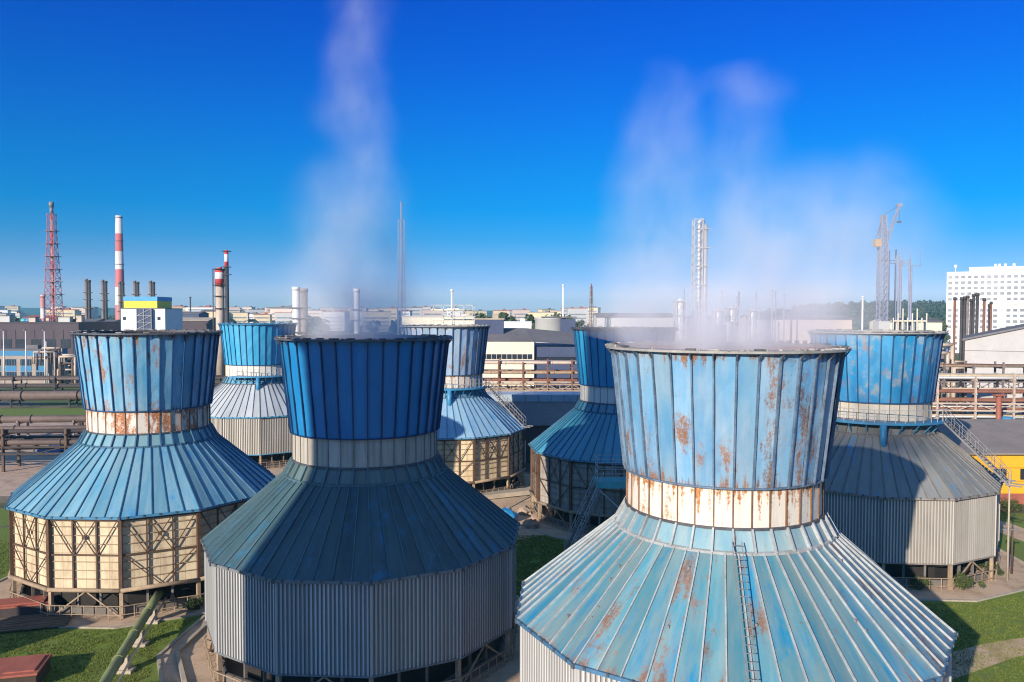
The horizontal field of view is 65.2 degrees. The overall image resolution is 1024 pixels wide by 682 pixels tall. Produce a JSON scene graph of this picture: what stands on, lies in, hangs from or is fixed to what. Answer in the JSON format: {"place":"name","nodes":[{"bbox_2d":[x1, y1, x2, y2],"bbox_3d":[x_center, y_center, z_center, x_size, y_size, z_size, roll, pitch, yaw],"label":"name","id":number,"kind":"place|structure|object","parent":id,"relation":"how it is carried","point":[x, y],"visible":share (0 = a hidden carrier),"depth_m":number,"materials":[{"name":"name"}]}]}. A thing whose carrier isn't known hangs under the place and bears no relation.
{"place":"outdoors","nodes":[
{"label":"outdoors","id":0,"kind":"place"},
{"bbox_2d":[0,508,8,526],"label":"grass strip","id":1,"kind":"object","parent":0,"point":[4,517],"depth_m":82.98,"materials":[{"name":"plant"}]},
{"bbox_2d":[0,319,119,371],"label":"warehouse","id":2,"kind":"structure","parent":0,"point":[57,334],"depth_m":285.09,"materials":[{"name":"grey metal"}]},
{"bbox_2d":[0,315,14,321],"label":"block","id":3,"kind":"object","parent":2,"relation":"on","point":[6,318],"visible":0.96,"depth_m":290.72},
{"bbox_2d":[211,322,297,467],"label":"cooling tower","id":4,"kind":"structure","parent":0,"point":[249,416],"depth_m":111.70,"materials":[{"name":"blue metal"}]},
{"bbox_2d":[21,308,741,316],"bbox_3d":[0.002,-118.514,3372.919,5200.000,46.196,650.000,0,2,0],"label":"ridge","id":5,"kind":"structure","parent":0,"point":[36,311],"depth_m":3193.12,"materials":[{"name":"green plant"}]},
{"bbox_2d":[489,472,529,502],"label":"apron","id":6,"kind":"object","parent":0,"point":[526,480],"visible":0.08,"depth_m":97.67,"materials":[{"name":"concrete"}]},
{"bbox_2d":[400,324,531,492],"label":"cooling tower","id":7,"kind":"structure","parent":6,"relation":"on","point":[480,437],"depth_m":94.49,"materials":[{"name":"metal"}]},
{"bbox_2d":[481,487,530,498],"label":"concrete trough","id":8,"kind":"object","parent":6,"relation":"on","point":[506,493],"visible":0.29,"depth_m":92.26,"materials":[{"name":"concrete"}]},
{"bbox_2d":[0,512,1023,681],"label":"lawn","id":9,"kind":"structure","parent":0,"point":[1016,519],"depth_m":52.90,"materials":[{"name":"plant"}]},
{"bbox_2d":[0,653,51,681],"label":"brick pit","id":10,"kind":"object","parent":9,"relation":"on","point":[31,668],"visible":1,"depth_m":45.96,"materials":[{"name":"brick"}]},
{"bbox_2d":[0,612,73,632],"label":"plank ramp","id":11,"kind":"structure","parent":9,"relation":"on","point":[26,623],"depth_m":54.52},
{"bbox_2d":[0,576,204,628],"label":"apron","id":12,"kind":"object","parent":9,"relation":"on","point":[93,622],"visible":0.18,"depth_m":55.82,"materials":[{"name":"concrete"}]},
{"bbox_2d":[0,594,54,616],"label":"brick pit","id":13,"kind":"object","parent":12,"relation":"on","point":[16,606],"visible":0.8,"depth_m":55.99,"materials":[{"name":"brick"}]},
{"bbox_2d":[4,329,275,619],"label":"cooling tower","id":14,"kind":"structure","parent":12,"relation":"on","point":[136,492],"depth_m":58.55,"materials":[{"name":"metal"}]},
{"bbox_2d":[182,596,204,610],"bbox_3d":[-22.781,18.768,57.239,1.286,0.990,1.861,0,2,8],"label":"shrub","id":15,"kind":"object","parent":12,"relation":"on","point":[194,603],"visible":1,"depth_m":57.15,"materials":[{"name":"green plant"}]},
{"bbox_2d":[99,589,166,681],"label":"green pipe","id":16,"kind":"object","parent":9,"relation":"on","point":[121,660],"visible":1,"depth_m":48.89,"materials":[{"name":"metal"}]},
{"bbox_2d":[156,595,519,681],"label":"apron","id":17,"kind":"object","parent":9,"relation":"on","point":[194,661],"visible":0.2,"depth_m":48.53,"materials":[{"name":"concrete"}]},
{"bbox_2d":[175,623,206,681],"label":"kerb","id":18,"kind":"structure","parent":17,"relation":"on","point":[188,641],"depth_m":50.14,"materials":[{"name":"concrete"}]},
{"bbox_2d":[200,334,519,681],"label":"cooling tower","id":19,"kind":"structure","parent":17,"relation":"on","point":[366,534],"depth_m":45.84,"materials":[{"name":"metal"}]},
{"bbox_2d":[508,494,587,539],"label":"apron","id":20,"kind":"object","parent":9,"relation":"on","point":[548,529],"visible":0.21,"depth_m":80.20,"materials":[{"name":"concrete"}]},
{"bbox_2d":[517,505,534,514],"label":"boulder","id":21,"kind":"object","parent":20,"relation":"on","point":[525,510],"visible":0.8,"depth_m":84.36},
{"bbox_2d":[528,326,677,534],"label":"cooling tower","id":22,"kind":"structure","parent":20,"relation":"on","point":[573,442],"depth_m":80.12,"materials":[{"name":"blue metal"}]},
{"bbox_2d":[564,455,625,550],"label":"stair tower","id":23,"kind":"structure","parent":9,"relation":"on","point":[600,483],"depth_m":70.85,"materials":[{"name":"grey metal"}]},
{"bbox_2d":[904,548,1023,601],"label":"apron","id":24,"kind":"object","parent":9,"relation":"on","point":[999,586],"visible":0.15,"depth_m":61.80,"materials":[{"name":"concrete"}]},
{"bbox_2d":[807,329,1023,590],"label":"cooling tower","id":25,"kind":"structure","parent":24,"relation":"on","point":[912,491],"depth_m":64.13,"materials":[{"name":"metal"}]},
{"bbox_2d":[909,575,931,589],"bbox_3d":[31.482,18.671,61.919,1.695,1.046,1.794,-1,2,-25],"label":"shrub","id":26,"kind":"object","parent":24,"relation":"on","point":[915,583],"visible":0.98,"depth_m":61.64,"materials":[{"name":"green plant"}]},
{"bbox_2d":[951,571,984,590],"bbox_3d":[34.886,18.554,61.694,2.242,1.308,2.119,0,2,0],"label":"shrub","id":27,"kind":"object","parent":24,"relation":"on","point":[963,583],"visible":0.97,"depth_m":61.47,"materials":[{"name":"green plant"}]},
{"bbox_2d":[974,559,1004,575],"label":"shrub","id":28,"kind":"object","parent":24,"relation":"on","point":[999,570],"visible":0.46,"depth_m":65.42,"materials":[{"name":"green plant"}]},
{"bbox_2d":[999,476,1015,580],"bbox_3d":[39.396,14.930,63.750,1.300,8.428,0.180,0,2,0],"label":"pole","id":29,"kind":"object","parent":24,"relation":"on","point":[1007,563],"visible":1,"depth_m":63.70,"materials":[{"name":"concrete"}]},
{"bbox_2d":[1002,524,1018,573],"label":"pole","id":30,"kind":"object","parent":24,"relation":"on","point":[1011,568],"visible":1,"depth_m":65.46,"materials":[{"name":"grey metal"}]},
{"bbox_2d":[0,322,1023,527],"bbox_3d":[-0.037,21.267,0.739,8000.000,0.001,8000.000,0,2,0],"label":"ground","id":31,"kind":"structure","parent":0,"point":[37,404],"depth_m":191.33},
{"bbox_2d":[0,345,67,382],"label":"office block","id":32,"kind":"structure","parent":31,"relation":"on","point":[14,361],"depth_m":238.36,"materials":[{"name":"blue glass"}]},
{"bbox_2d":[0,389,81,407],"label":"pipe rack","id":33,"kind":"object","parent":31,"relation":"on","point":[24,395],"visible":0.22,"depth_m":179.04,"materials":[{"name":"metal"}]},
{"bbox_2d":[0,408,84,415],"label":"grass strip","id":34,"kind":"object","parent":31,"relation":"on","point":[38,411],"depth_m":171.75,"materials":[{"name":"plant"}]},
{"bbox_2d":[39,295,45,320],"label":"chimney","id":35,"kind":"object","parent":31,"relation":"on","point":[42,307],"visible":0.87,"depth_m":368.89,"materials":[{"name":"metal"}]},
{"bbox_2d":[41,202,64,320],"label":"flare tower","id":36,"kind":"structure","parent":31,"relation":"on","point":[52,269],"depth_m":378.31,"materials":[{"name":"red metal"}]},
{"bbox_2d":[32,347,77,382],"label":"pipe manifold","id":37,"kind":"object","parent":31,"relation":"on","point":[58,369],"visible":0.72,"depth_m":230.02,"materials":[{"name":"metal"}]},
{"bbox_2d":[46,308,79,318],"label":"town block","id":38,"kind":"structure","parent":31,"relation":"on","point":[70,312],"depth_m":916.26,"materials":[{"name":"beige brick"}]},
{"bbox_2d":[83,279,92,318],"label":"twin stack","id":39,"kind":"object","parent":31,"relation":"on","point":[87,292],"visible":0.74,"depth_m":349.11,"materials":[{"name":"metal"}]},
{"bbox_2d":[99,280,109,319],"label":"twin stack","id":40,"kind":"object","parent":31,"relation":"on","point":[104,300],"visible":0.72,"depth_m":349.10,"materials":[{"name":"metal"}]},
{"bbox_2d":[0,375,224,390],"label":"pipe rack","id":41,"kind":"object","parent":31,"relation":"on","point":[54,385],"visible":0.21,"depth_m":207.15,"materials":[{"name":"metal"}]},
{"bbox_2d":[115,215,124,319],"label":"chimney","id":42,"kind":"object","parent":31,"relation":"on","point":[119,266],"visible":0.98,"depth_m":417.20,"materials":[{"name":"metal"}]},
{"bbox_2d":[117,281,125,319],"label":"twin stack","id":43,"kind":"object","parent":31,"relation":"on","point":[121,293],"visible":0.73,"depth_m":349.06,"materials":[{"name":"metal"}]},
{"bbox_2d":[0,422,281,495],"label":"yard","id":44,"kind":"structure","parent":31,"relation":"on","point":[13,476],"depth_m":111.99,"materials":[{"name":"concrete"}]},
{"bbox_2d":[0,415,85,435],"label":"pipe rack","id":45,"kind":"object","parent":44,"relation":"on","point":[28,419],"visible":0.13,"depth_m":134.50,"materials":[{"name":"metal"}]},
{"bbox_2d":[0,422,251,471],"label":"pipe rack","id":46,"kind":"object","parent":44,"relation":"on","point":[66,440],"visible":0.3,"depth_m":107.44,"materials":[{"name":"metal"}]},
{"bbox_2d":[120,297,182,330],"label":"plant block","id":47,"kind":"structure","parent":31,"relation":"on","point":[146,313],"depth_m":301.02,"materials":[{"name":"white metal"}]},
{"bbox_2d":[183,311,208,316],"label":"hall","id":48,"kind":"structure","parent":31,"relation":"on","point":[195,314],"depth_m":424.09,"materials":[{"name":"grey metal"}]},
{"bbox_2d":[183,317,215,330],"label":"hall","id":49,"kind":"structure","parent":31,"relation":"on","point":[200,323],"depth_m":341.02,"materials":[{"name":"concrete"}]},
{"bbox_2d":[212,250,231,374],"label":"process column","id":50,"kind":"structure","parent":31,"relation":"on","point":[221,285],"depth_m":260.84,"materials":[{"name":"metal"}]},
{"bbox_2d":[229,311,249,322],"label":"town block","id":51,"kind":"structure","parent":31,"relation":"on","point":[241,316],"depth_m":926.80,"materials":[{"name":"concrete"}]},
{"bbox_2d":[253,313,271,322],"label":"town block","id":52,"kind":"structure","parent":31,"relation":"on","point":[264,317],"depth_m":904.57,"materials":[{"name":"beige brick"}]},
{"bbox_2d":[270,307,300,321],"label":"town block","id":53,"kind":"structure","parent":31,"relation":"on","point":[273,310],"depth_m":931.34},
{"bbox_2d":[274,311,300,326],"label":"town block","id":54,"kind":"structure","parent":31,"relation":"on","point":[284,317],"depth_m":908.18,"materials":[{"name":"white concrete"}]},
{"bbox_2d":[289,287,311,335],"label":"twin stack","id":55,"kind":"object","parent":31,"relation":"on","point":[299,298],"visible":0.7,"depth_m":228.96,"materials":[{"name":"white metal"}]},
{"bbox_2d":[308,309,325,327],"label":"town block","id":56,"kind":"structure","parent":31,"relation":"on","point":[315,313],"depth_m":1138.46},
{"bbox_2d":[322,310,349,330],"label":"town block","id":57,"kind":"structure","parent":31,"relation":"on","point":[339,320],"depth_m":943.89,"materials":[{"name":"white concrete"}]},
{"bbox_2d":[351,289,362,334],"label":"twin stack","id":58,"kind":"object","parent":31,"relation":"on","point":[356,309],"visible":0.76,"depth_m":229.15,"materials":[{"name":"white metal"}]},
{"bbox_2d":[360,310,390,331],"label":"town block","id":59,"kind":"structure","parent":31,"relation":"on","point":[382,317],"depth_m":901.51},
{"bbox_2d":[380,306,397,326],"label":"town block","id":60,"kind":"structure","parent":31,"relation":"on","point":[393,310],"depth_m":955.52,"materials":[{"name":"white concrete"}]},
{"bbox_2d":[397,202,405,334],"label":"lattice mast","id":61,"kind":"object","parent":31,"relation":"on","point":[401,295],"visible":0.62,"depth_m":259.12,"materials":[{"name":"metal"}]},
{"bbox_2d":[397,306,421,315],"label":"town block","id":62,"kind":"structure","parent":31,"relation":"on","point":[416,310],"depth_m":1057.65,"materials":[{"name":"concrete"}]},
{"bbox_2d":[422,308,442,315],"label":"town block","id":63,"kind":"structure","parent":31,"relation":"on","point":[430,313],"depth_m":909.04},
{"bbox_2d":[401,312,477,324],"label":"hall","id":64,"kind":"structure","parent":31,"relation":"on","point":[412,320],"depth_m":241.93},
{"bbox_2d":[431,305,473,324],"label":"pipe gantry","id":65,"kind":"object","parent":31,"relation":"on","point":[452,310],"visible":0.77,"depth_m":205.69,"materials":[{"name":"metal"}]},
{"bbox_2d":[14,314,945,334],"bbox_3d":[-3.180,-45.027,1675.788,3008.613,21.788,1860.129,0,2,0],"label":"wood","id":66,"kind":"object","parent":31,"relation":"on","point":[323,327],"visible":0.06,"depth_m":869.08,"materials":[{"name":"green plant"}]},
{"bbox_2d":[474,314,504,333],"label":"tank house","id":67,"kind":"structure","parent":31,"relation":"on","point":[495,323],"depth_m":190.98,"materials":[{"name":"concrete"}]},
{"bbox_2d":[504,319,531,328],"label":"depot","id":68,"kind":"structure","parent":31,"relation":"on","point":[522,323],"depth_m":331.96,"materials":[{"name":"white metal"}]},
{"bbox_2d":[512,308,529,320],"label":"town block","id":69,"kind":"structure","parent":31,"relation":"on","point":[519,314],"depth_m":1097.38,"materials":[{"name":"white concrete"}]},
{"bbox_2d":[482,328,579,391],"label":"warehouse","id":70,"kind":"structure","parent":31,"relation":"on","point":[514,344],"depth_m":186.20,"materials":[{"name":"white metal"}]},
{"bbox_2d":[483,358,579,390],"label":"pipe rack","id":71,"kind":"object","parent":31,"relation":"on","point":[523,381],"visible":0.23,"depth_m":149.52,"materials":[{"name":"metal"}]},
{"bbox_2d":[528,311,555,324],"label":"town block","id":72,"kind":"structure","parent":31,"relation":"on","point":[537,314],"depth_m":918.60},
{"bbox_2d":[535,316,576,342],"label":"storage tank","id":73,"kind":"object","parent":31,"relation":"on","point":[559,323],"visible":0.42,"depth_m":232.23,"materials":[{"name":"metal"}]},
{"bbox_2d":[589,284,593,326],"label":"lattice mast","id":74,"kind":"object","parent":31,"relation":"on","point":[591,295],"visible":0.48,"depth_m":279.35,"materials":[{"name":"metal"}]},
{"bbox_2d":[673,289,686,341],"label":"process vessel","id":75,"kind":"object","parent":31,"relation":"on","point":[679,318],"visible":0.52,"depth_m":229.07,"materials":[{"name":"white metal"}]},
{"bbox_2d":[711,290,725,341],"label":"process vessel","id":76,"kind":"object","parent":31,"relation":"on","point":[718,315],"visible":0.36,"depth_m":233.18,"materials":[{"name":"silver metal"}]},
{"bbox_2d":[714,321,732,341],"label":"pressure tank","id":77,"kind":"object","parent":31,"relation":"on","point":[727,332],"visible":0.24,"depth_m":149.23,"materials":[{"name":"silver metal"}]},
{"bbox_2d":[724,296,740,341],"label":"process vessel","id":78,"kind":"object","parent":31,"relation":"on","point":[731,313],"visible":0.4,"depth_m":236.90,"materials":[{"name":"silver metal"}]},
{"bbox_2d":[745,291,759,341],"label":"process vessel","id":79,"kind":"object","parent":31,"relation":"on","point":[752,326],"visible":0.44,"depth_m":241.12,"materials":[{"name":"silver metal"}]},
{"bbox_2d":[873,203,902,329],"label":"tower crane","id":80,"kind":"object","parent":31,"relation":"on","point":[881,324],"visible":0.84,"depth_m":248.59,"materials":[{"name":"metal"}]},
{"bbox_2d":[875,249,926,330],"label":"stack frame","id":81,"kind":"object","parent":31,"relation":"on","point":[910,314],"visible":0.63,"depth_m":261.21,"materials":[{"name":"metal"}]},
{"bbox_2d":[939,343,964,404],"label":"pipe manifold","id":82,"kind":"object","parent":31,"relation":"on","point":[949,357],"visible":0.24,"depth_m":180.59,"materials":[{"name":"metal"}]},
{"bbox_2d":[953,297,956,360],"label":"exhaust pipe","id":83,"kind":"object","parent":31,"relation":"on","point":[954,315],"visible":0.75,"depth_m":199.78,"materials":[{"name":"metal"}]},
{"bbox_2d":[958,297,963,396],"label":"exhaust pipe","id":84,"kind":"object","parent":31,"relation":"on","point":[961,299],"visible":0.83,"depth_m":200.40,"materials":[{"name":"metal"}]},
{"bbox_2d":[961,296,966,397],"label":"exhaust pipe","id":85,"kind":"object","parent":31,"relation":"on","point":[964,329],"visible":0.81,"depth_m":201.00,"materials":[{"name":"metal"}]},
{"bbox_2d":[965,295,969,334],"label":"exhaust pipe","id":86,"kind":"object","parent":31,"relation":"on","point":[967,314],"visible":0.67,"depth_m":201.46,"materials":[{"name":"metal"}]},
{"bbox_2d":[971,294,975,333],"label":"exhaust pipe","id":87,"kind":"object","parent":31,"relation":"on","point":[973,296],"visible":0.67,"depth_m":202.63,"materials":[{"name":"metal"}]},
{"bbox_2d":[975,293,979,332],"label":"exhaust pipe","id":88,"kind":"object","parent":31,"relation":"on","point":[977,313],"visible":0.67,"depth_m":203.21,"materials":[{"name":"metal"}]},
{"bbox_2d":[932,373,1023,418],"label":"pipe rack","id":89,"kind":"object","parent":31,"relation":"on","point":[1009,405],"visible":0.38,"depth_m":136.47,"materials":[{"name":"silver metal"}]},
{"bbox_2d":[933,419,1023,503],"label":"yellow shed","id":90,"kind":"structure","parent":31,"relation":"on","point":[1002,440],"depth_m":92.27,"materials":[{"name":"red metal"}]},
{"bbox_2d":[935,361,1023,418],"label":"pipe rack","id":91,"kind":"object","parent":31,"relation":"on","point":[1003,366],"visible":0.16,"depth_m":152.23,"materials":[{"name":"metal"}]},
{"bbox_2d":[982,298,986,331],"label":"exhaust pipe","id":92,"kind":"object","parent":31,"relation":"on","point":[984,300],"visible":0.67,"depth_m":203.85,"materials":[{"name":"metal"}]},
{"bbox_2d":[945,263,1023,352],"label":"office slab","id":93,"kind":"structure","parent":31,"relation":"on","point":[1002,288],"depth_m":429.81,"materials":[{"name":"white concrete"}]},
{"bbox_2d":[992,394,1005,418],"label":"pipe post","id":94,"kind":"object","parent":31,"relation":"on","point":[998,406],"visible":0.54,"depth_m":128.10,"materials":[{"name":"metal"}]},
{"bbox_2d":[1000,497,1022,511],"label":"shrub","id":95,"kind":"object","parent":31,"relation":"on","point":[1004,503],"visible":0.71,"depth_m":85.72,"materials":[{"name":"green plant"}]},
{"bbox_2d":[0,0,1023,315],"label":"sky","id":96,"kind":"structure","parent":0,"point":[528,149],"materials":[{"name":"blue"}]},
{"bbox_2d":[494,495,543,539],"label":"path","id":97,"kind":"structure","parent":0,"point":[522,531],"depth_m":79.49,"materials":[{"name":"concrete"}]},
{"bbox_2d":[523,519,539,528],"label":"boulder","id":98,"kind":"object","parent":97,"relation":"on","point":[531,523],"visible":0.83,"depth_m":79.11,"materials":[{"name":"stone"}]},
{"bbox_2d":[522,463,529,472],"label":"road","id":99,"kind":"structure","parent":0,"point":[527,467],"depth_m":110.42,"materials":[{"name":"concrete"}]},
{"bbox_2d":[487,391,579,462],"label":"vaulted shed","id":100,"kind":"structure","parent":99,"relation":"on","point":[542,411],"depth_m":119.30,"materials":[{"name":"blue metal"}]},
{"bbox_2d":[567,306,587,326],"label":"town block","id":101,"kind":"structure","parent":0,"point":[581,312],"depth_m":922.55,"materials":[{"name":"white concrete"}]},
{"bbox_2d":[583,306,600,325],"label":"town block","id":102,"kind":"structure","parent":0,"point":[595,309],"depth_m":1204.66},
{"bbox_2d":[594,313,672,327],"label":"hall","id":103,"kind":"structure","parent":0,"point":[663,320],"depth_m":290.97,"materials":[{"name":"grey metal"}]},
{"bbox_2d":[691,218,710,341],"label":"distillation column","id":104,"kind":"structure","parent":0,"point":[702,247],"depth_m":238.71,"materials":[{"name":"silver metal"}]},
{"bbox_2d":[740,315,853,343],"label":"hall","id":105,"kind":"structure","parent":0,"point":[797,328],"depth_m":301.06,"materials":[{"name":"grey metal"}]},
{"bbox_2d":[737,299,945,329],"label":"hill","id":106,"kind":"structure","parent":0,"point":[852,309],"depth_m":1173.46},
{"bbox_2d":[868,318,942,330],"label":"hall","id":107,"kind":"structure","parent":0,"point":[934,324],"depth_m":301.02,"materials":[{"name":"grey metal"}]},
{"bbox_2d":[951,637,1023,680],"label":"path","id":108,"kind":"structure","parent":0,"point":[1019,645],"depth_m":49.89,"materials":[{"name":"concrete"}]},
{"bbox_2d":[962,324,1023,413],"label":"grey shed","id":109,"kind":"structure","parent":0,"point":[1004,344],"depth_m":169.53,"materials":[{"name":"metal"}]},
{"bbox_2d":[1000,521,1023,540],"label":"path","id":110,"kind":"structure","parent":0,"point":[1018,534],"depth_m":78.33,"materials":[{"name":"concrete"}]},
{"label":"apron","id":111,"kind":"structure","parent":0,"visible":0},
{"bbox_2d":[515,340,957,681],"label":"cooling tower","id":112,"kind":"structure","parent":111,"relation":"on","point":[718,546],"depth_m":33.83,"materials":[{"name":"blue metal"}]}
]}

